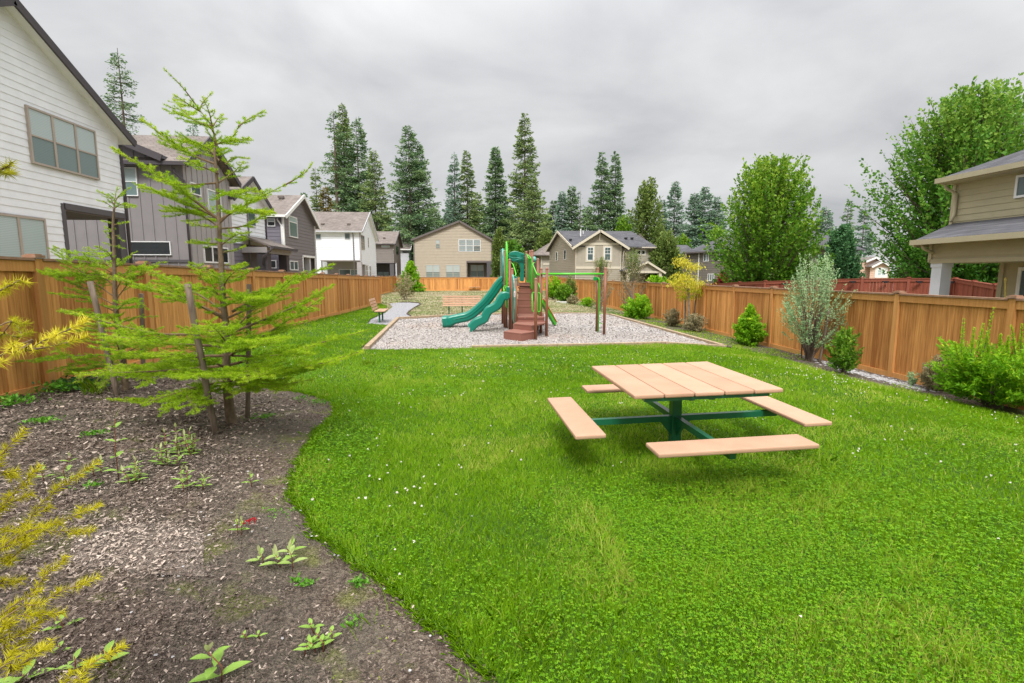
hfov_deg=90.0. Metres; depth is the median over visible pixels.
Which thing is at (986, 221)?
house
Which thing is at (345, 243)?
house
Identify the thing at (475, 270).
window
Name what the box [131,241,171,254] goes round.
window
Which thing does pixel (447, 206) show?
conifer tree
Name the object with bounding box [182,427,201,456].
seedling
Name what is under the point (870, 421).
grass tuft
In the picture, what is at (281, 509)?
weed
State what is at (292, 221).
window
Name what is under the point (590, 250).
window
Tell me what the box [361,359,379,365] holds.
grass tuft
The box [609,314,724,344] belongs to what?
timber edging
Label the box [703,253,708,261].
window
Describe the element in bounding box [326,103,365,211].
conifer tree
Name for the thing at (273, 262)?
window
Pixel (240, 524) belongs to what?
seedling
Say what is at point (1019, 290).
window
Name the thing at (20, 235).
window
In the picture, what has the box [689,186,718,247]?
conifer tree
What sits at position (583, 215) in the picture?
conifer tree
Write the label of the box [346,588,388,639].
grass tuft
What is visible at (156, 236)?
house
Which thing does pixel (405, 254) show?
house
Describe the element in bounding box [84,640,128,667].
seedling
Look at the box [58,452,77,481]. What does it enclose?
seedling
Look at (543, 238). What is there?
broadleaf tree
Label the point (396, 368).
grass tuft
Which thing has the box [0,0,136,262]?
house
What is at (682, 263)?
yellow sapling
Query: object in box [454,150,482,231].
conifer tree
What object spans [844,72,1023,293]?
maple tree
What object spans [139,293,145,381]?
wooden stake
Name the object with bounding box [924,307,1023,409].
shrub
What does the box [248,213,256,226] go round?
window
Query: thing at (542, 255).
house
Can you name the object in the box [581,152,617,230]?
conifer tree
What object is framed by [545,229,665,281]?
house
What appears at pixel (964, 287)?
red fence
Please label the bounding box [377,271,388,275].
window
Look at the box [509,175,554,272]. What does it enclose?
conifer tree
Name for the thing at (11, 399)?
weed
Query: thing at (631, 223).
conifer tree
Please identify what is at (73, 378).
weed
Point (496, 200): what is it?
conifer tree
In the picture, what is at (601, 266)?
scraggly pine
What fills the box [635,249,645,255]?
window
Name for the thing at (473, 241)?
window
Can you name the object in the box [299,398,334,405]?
weed
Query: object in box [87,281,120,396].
wooden stake
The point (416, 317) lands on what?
timber edging
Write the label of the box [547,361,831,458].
picnic table
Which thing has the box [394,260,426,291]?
fir sapling
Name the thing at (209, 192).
window
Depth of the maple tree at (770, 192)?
35.83 m
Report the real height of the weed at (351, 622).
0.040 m
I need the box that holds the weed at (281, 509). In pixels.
[268,507,299,520]
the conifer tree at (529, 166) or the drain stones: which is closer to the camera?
the drain stones
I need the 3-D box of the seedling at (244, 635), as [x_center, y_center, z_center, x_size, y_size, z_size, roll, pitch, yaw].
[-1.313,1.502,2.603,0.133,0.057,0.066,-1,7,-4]
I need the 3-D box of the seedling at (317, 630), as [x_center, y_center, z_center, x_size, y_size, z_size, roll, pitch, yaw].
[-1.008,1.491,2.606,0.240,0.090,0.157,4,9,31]
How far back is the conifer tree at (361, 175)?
87.92 m
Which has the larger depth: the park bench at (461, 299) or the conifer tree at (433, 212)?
the conifer tree at (433, 212)
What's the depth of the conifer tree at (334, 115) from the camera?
86.58 m
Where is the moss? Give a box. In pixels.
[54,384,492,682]
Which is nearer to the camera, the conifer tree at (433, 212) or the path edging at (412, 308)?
the path edging at (412, 308)
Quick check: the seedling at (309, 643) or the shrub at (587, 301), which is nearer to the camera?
the seedling at (309, 643)
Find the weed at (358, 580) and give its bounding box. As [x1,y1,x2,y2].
[346,573,370,587]
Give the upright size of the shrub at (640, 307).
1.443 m
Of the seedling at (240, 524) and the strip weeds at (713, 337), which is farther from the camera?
the strip weeds at (713, 337)
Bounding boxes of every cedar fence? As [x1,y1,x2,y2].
[0,254,380,402]
[376,276,396,293]
[396,277,548,290]
[550,275,1023,409]
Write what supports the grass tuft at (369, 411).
on the lawn at (643, 545)
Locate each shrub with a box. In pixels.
[391,272,415,299]
[544,275,562,299]
[553,283,576,300]
[564,275,577,296]
[567,295,578,303]
[579,297,595,306]
[620,293,653,318]
[661,308,682,325]
[679,313,707,331]
[729,303,768,346]
[777,251,857,361]
[823,325,864,373]
[906,372,918,385]
[918,354,953,390]
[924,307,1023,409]
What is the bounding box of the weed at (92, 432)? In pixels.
[78,428,111,436]
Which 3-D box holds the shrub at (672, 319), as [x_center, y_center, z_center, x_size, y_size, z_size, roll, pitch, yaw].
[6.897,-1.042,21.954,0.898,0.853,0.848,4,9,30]
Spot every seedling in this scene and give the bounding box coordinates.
[0,659,55,682]
[37,462,54,481]
[42,613,83,630]
[51,641,71,654]
[56,648,87,668]
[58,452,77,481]
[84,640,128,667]
[86,454,107,476]
[102,412,133,480]
[115,456,148,485]
[149,441,187,465]
[161,423,190,457]
[171,465,192,493]
[174,465,212,489]
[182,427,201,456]
[189,641,250,682]
[229,515,249,534]
[240,630,266,642]
[241,470,258,486]
[245,535,305,562]
[260,539,306,571]
[294,634,324,655]
[299,618,341,651]
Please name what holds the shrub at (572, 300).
on the dry lawn at (416, 294)
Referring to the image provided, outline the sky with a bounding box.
[19,0,1023,274]
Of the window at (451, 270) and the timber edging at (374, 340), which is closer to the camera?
the timber edging at (374, 340)
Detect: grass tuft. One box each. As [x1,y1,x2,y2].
[78,377,109,394]
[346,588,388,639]
[359,409,377,417]
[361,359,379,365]
[387,363,399,370]
[489,586,538,626]
[510,605,582,665]
[557,363,572,369]
[829,371,847,378]
[858,416,879,424]
[885,435,913,443]
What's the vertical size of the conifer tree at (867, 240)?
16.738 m
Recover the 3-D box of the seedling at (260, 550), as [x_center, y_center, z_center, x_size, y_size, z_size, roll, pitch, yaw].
[-1.505,1.333,3.274,0.360,0.172,0.140,-5,9,-33]
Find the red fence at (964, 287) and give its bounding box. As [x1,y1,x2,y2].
[709,277,996,296]
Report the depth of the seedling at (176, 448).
4.75 m
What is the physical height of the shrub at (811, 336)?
2.848 m
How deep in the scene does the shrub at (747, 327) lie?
15.86 m
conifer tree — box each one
[100,48,145,134]
[185,123,200,135]
[309,168,323,211]
[317,111,355,211]
[318,187,333,271]
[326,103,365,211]
[333,117,387,228]
[355,150,396,230]
[378,205,393,230]
[383,125,441,260]
[392,141,447,260]
[425,204,444,231]
[441,152,466,223]
[441,198,457,225]
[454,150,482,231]
[470,192,487,233]
[475,146,514,273]
[499,113,545,249]
[504,205,517,240]
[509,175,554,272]
[546,200,560,237]
[552,190,572,232]
[562,185,582,230]
[573,192,585,230]
[579,206,592,230]
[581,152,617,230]
[598,151,627,230]
[627,213,635,233]
[658,200,668,234]
[662,181,691,245]
[677,193,707,248]
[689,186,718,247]
[700,196,730,244]
[815,206,837,234]
[838,201,856,256]
[854,204,877,257]
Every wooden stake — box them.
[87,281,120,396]
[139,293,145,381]
[184,284,218,434]
[245,284,251,417]
[684,300,685,323]
[818,308,830,362]
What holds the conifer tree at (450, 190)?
on the ground
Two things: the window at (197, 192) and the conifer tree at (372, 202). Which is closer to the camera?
the window at (197, 192)
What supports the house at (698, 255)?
on the ground
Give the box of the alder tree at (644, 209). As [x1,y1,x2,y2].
[626,176,666,248]
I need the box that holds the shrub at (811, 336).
[777,251,857,361]
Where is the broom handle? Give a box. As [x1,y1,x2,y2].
[1004,277,1006,297]
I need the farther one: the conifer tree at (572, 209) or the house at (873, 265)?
the conifer tree at (572, 209)
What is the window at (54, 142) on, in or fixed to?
in the house at (63, 129)
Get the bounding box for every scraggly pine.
[591,255,614,309]
[616,248,648,305]
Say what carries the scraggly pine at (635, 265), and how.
on the dry lawn at (416, 294)
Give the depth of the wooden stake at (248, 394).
6.08 m
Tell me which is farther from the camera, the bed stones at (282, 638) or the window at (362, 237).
the window at (362, 237)
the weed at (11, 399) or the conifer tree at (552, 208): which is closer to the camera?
the weed at (11, 399)
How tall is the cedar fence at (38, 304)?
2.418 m
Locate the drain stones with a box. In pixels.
[795,354,940,391]
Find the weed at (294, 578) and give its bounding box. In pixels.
[287,571,305,582]
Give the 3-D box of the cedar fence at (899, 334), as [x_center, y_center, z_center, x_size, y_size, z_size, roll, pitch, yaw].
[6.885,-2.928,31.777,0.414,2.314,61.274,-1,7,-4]
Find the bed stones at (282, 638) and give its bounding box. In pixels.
[93,446,437,670]
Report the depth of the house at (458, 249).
68.59 m
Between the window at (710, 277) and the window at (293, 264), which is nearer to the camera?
the window at (293, 264)
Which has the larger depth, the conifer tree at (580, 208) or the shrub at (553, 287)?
the conifer tree at (580, 208)
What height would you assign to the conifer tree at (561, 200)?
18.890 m
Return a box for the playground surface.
[370,313,706,349]
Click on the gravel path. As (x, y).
(396, 310)
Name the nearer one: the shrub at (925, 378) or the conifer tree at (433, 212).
the shrub at (925, 378)
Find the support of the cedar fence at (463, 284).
on the ground
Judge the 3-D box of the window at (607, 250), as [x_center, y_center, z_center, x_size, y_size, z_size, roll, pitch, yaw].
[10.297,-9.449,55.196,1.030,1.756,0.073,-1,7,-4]
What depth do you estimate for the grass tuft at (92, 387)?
6.77 m
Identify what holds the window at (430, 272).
in the house at (458, 249)
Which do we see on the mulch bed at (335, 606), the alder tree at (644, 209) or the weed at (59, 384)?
the weed at (59, 384)
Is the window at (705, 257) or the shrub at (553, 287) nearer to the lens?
the shrub at (553, 287)
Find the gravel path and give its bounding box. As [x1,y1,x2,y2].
[369,303,418,324]
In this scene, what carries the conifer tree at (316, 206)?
on the ground
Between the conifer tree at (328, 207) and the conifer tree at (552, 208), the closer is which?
the conifer tree at (328, 207)
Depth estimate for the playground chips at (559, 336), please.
16.90 m
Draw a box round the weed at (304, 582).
[294,577,318,586]
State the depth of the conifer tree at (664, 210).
114.88 m
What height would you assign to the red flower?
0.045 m
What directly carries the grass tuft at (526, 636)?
on the lawn at (643, 545)
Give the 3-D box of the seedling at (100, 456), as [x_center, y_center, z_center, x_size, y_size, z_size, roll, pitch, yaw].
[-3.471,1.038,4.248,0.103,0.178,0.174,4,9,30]
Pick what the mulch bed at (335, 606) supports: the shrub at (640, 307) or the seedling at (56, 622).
the seedling at (56, 622)
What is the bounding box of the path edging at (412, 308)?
[399,302,420,315]
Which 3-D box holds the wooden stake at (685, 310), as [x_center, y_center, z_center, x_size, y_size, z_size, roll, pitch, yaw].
[7.162,-1.067,21.197,0.092,1.302,0.079,-1,7,-4]
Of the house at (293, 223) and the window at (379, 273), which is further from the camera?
the window at (379, 273)
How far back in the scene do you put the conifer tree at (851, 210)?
95.50 m
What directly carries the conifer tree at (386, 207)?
on the ground
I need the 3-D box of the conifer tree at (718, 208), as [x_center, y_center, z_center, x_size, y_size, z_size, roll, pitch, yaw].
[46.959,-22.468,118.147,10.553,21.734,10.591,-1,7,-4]
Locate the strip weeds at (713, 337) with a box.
[616,314,922,389]
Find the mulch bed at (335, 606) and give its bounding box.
[0,351,496,682]
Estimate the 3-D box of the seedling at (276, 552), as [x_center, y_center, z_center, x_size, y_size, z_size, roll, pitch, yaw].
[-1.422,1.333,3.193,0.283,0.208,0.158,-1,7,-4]
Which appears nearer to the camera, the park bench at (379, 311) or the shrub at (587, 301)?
the park bench at (379, 311)
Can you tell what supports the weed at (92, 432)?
on the mulch bed at (335, 606)
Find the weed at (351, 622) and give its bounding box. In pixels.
[340,613,362,627]
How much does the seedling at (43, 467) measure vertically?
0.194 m
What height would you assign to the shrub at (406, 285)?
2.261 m
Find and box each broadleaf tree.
[490,227,505,277]
[504,239,524,277]
[532,227,552,250]
[615,214,631,230]
[645,228,688,283]
[677,232,691,247]
[706,225,728,241]
[817,223,865,289]
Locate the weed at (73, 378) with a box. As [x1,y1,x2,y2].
[32,374,120,391]
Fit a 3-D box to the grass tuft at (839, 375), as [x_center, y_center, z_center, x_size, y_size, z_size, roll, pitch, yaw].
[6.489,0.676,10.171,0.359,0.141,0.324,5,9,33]
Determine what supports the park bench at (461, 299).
on the dry lawn at (416, 294)
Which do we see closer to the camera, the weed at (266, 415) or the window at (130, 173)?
the weed at (266, 415)
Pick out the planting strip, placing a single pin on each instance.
(1011, 411)
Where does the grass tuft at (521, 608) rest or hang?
on the lawn at (643, 545)
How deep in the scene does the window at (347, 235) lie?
47.54 m
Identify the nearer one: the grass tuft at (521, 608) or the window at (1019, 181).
the grass tuft at (521, 608)
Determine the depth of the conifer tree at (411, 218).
84.59 m
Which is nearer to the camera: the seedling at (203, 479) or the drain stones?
the seedling at (203, 479)
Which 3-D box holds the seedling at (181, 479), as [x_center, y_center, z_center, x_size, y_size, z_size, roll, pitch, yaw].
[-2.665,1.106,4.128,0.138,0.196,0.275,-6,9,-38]
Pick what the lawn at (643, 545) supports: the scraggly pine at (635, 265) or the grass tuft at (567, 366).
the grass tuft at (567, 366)
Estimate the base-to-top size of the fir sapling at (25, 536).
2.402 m
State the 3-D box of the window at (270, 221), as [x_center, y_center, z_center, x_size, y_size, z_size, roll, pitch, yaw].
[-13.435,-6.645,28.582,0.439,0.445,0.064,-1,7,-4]
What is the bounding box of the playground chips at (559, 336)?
[373,313,707,348]
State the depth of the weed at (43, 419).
5.49 m
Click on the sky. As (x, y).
(683, 91)
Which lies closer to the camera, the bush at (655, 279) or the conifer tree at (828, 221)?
the bush at (655, 279)
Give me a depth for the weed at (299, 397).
7.40 m
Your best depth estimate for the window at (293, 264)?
30.25 m
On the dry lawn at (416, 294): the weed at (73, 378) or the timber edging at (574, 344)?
the timber edging at (574, 344)
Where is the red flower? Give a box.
[242,517,256,524]
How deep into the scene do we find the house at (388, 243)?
66.52 m
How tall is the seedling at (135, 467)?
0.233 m
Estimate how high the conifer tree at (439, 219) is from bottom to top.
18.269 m
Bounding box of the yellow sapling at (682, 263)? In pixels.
[661,253,715,314]
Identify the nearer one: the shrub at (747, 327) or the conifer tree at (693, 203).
the shrub at (747, 327)
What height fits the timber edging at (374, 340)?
0.135 m
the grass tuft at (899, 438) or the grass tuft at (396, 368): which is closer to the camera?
the grass tuft at (899, 438)
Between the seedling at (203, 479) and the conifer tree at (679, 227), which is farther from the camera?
the conifer tree at (679, 227)
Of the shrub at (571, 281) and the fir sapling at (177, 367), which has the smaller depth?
the fir sapling at (177, 367)
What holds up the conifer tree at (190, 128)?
on the ground
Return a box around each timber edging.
[364,317,398,349]
[399,312,608,318]
[472,341,726,347]
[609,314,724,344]
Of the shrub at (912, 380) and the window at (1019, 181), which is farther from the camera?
the window at (1019, 181)
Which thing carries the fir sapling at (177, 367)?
on the mulch bed at (335, 606)
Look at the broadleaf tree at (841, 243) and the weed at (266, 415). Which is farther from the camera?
the broadleaf tree at (841, 243)
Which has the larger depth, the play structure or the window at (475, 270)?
the window at (475, 270)
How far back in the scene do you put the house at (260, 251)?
24.55 m
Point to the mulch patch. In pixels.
(167, 541)
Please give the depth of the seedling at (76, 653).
2.37 m
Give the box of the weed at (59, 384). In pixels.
[32,378,85,393]
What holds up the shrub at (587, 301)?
on the dry lawn at (416, 294)
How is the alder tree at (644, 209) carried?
on the ground
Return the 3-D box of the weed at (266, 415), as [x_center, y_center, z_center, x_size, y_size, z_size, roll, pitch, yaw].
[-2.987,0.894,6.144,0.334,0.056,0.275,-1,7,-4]
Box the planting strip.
[622,316,1023,417]
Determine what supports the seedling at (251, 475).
on the mulch bed at (335, 606)
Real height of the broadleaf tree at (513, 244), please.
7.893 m
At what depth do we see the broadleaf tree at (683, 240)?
73.35 m
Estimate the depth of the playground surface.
16.63 m
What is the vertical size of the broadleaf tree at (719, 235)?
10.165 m
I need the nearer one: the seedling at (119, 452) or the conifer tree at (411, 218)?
the seedling at (119, 452)
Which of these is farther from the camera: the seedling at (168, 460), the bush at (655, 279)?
the bush at (655, 279)
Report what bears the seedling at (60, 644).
on the mulch bed at (335, 606)
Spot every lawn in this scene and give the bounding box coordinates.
[197,305,1023,682]
[360,291,730,349]
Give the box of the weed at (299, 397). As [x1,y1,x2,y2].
[290,395,309,399]
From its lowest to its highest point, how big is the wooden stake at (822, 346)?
1.518 m
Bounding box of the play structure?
[442,241,606,340]
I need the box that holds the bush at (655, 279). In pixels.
[645,275,668,282]
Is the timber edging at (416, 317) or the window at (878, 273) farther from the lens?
the window at (878, 273)
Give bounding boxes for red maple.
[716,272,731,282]
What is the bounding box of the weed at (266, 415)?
[248,413,279,420]
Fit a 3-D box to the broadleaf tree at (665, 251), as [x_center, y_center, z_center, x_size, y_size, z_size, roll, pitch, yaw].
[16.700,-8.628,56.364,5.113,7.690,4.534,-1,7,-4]
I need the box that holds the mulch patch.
[67,522,216,576]
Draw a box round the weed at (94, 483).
[69,478,105,488]
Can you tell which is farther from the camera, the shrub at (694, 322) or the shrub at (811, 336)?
the shrub at (694, 322)
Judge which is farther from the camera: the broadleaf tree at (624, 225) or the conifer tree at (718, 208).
the conifer tree at (718, 208)
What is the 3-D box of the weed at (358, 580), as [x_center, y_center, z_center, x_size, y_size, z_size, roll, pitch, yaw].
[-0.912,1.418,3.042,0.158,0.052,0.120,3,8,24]
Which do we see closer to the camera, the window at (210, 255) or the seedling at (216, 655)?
the seedling at (216, 655)
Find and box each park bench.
[369,298,387,322]
[443,295,480,313]
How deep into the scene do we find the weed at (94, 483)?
4.04 m
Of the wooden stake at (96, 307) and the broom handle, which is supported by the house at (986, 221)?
the broom handle
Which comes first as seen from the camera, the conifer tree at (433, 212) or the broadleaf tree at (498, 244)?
the broadleaf tree at (498, 244)
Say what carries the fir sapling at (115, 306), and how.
on the mulch bed at (335, 606)
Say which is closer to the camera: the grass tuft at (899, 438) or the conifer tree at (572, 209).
the grass tuft at (899, 438)
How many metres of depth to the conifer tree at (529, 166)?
86.38 m
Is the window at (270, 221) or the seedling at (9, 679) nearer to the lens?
the seedling at (9, 679)
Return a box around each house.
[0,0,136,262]
[67,135,251,268]
[228,176,297,271]
[266,195,320,272]
[314,212,378,275]
[376,231,402,276]
[393,237,413,276]
[410,220,493,288]
[528,243,549,276]
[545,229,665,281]
[666,228,865,283]
[855,257,891,287]
[909,150,1023,298]
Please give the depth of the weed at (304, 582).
3.01 m
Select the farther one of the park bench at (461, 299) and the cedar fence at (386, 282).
the cedar fence at (386, 282)
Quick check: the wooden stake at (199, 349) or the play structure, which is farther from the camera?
the play structure
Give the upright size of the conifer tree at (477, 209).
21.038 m
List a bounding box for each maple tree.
[698,152,834,282]
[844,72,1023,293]
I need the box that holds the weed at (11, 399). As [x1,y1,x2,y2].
[0,389,51,407]
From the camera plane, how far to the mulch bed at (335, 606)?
3.16 m
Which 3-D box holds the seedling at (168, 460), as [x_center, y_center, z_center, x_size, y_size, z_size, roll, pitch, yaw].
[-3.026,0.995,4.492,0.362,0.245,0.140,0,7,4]
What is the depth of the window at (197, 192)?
19.73 m
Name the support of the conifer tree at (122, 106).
on the ground
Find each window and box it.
[0,213,49,258]
[24,104,99,179]
[124,167,138,195]
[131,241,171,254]
[189,181,201,196]
[202,245,228,263]
[206,188,221,216]
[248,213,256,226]
[267,218,275,226]
[271,260,276,267]
[288,215,297,237]
[289,261,298,269]
[339,269,356,274]
[344,233,349,238]
[361,235,364,249]
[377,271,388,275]
[426,265,439,276]
[446,265,459,277]
[459,239,480,251]
[470,265,483,276]
[586,246,594,261]
[603,246,611,261]
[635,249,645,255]
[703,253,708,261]
[707,274,713,280]
[875,268,887,277]
[1013,174,1023,197]
[1015,267,1023,298]
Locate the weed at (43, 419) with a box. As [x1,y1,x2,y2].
[15,415,69,424]
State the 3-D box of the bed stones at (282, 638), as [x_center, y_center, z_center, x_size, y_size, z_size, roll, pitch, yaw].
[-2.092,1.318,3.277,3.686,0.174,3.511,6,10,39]
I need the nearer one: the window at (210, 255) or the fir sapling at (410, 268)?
the window at (210, 255)
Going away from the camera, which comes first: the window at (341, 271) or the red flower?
the red flower
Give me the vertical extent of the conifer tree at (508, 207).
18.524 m
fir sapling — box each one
[0,157,130,682]
[12,186,166,390]
[57,68,369,425]
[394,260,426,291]
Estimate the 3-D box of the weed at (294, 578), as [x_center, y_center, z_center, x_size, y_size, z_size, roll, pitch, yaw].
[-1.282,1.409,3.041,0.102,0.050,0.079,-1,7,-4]

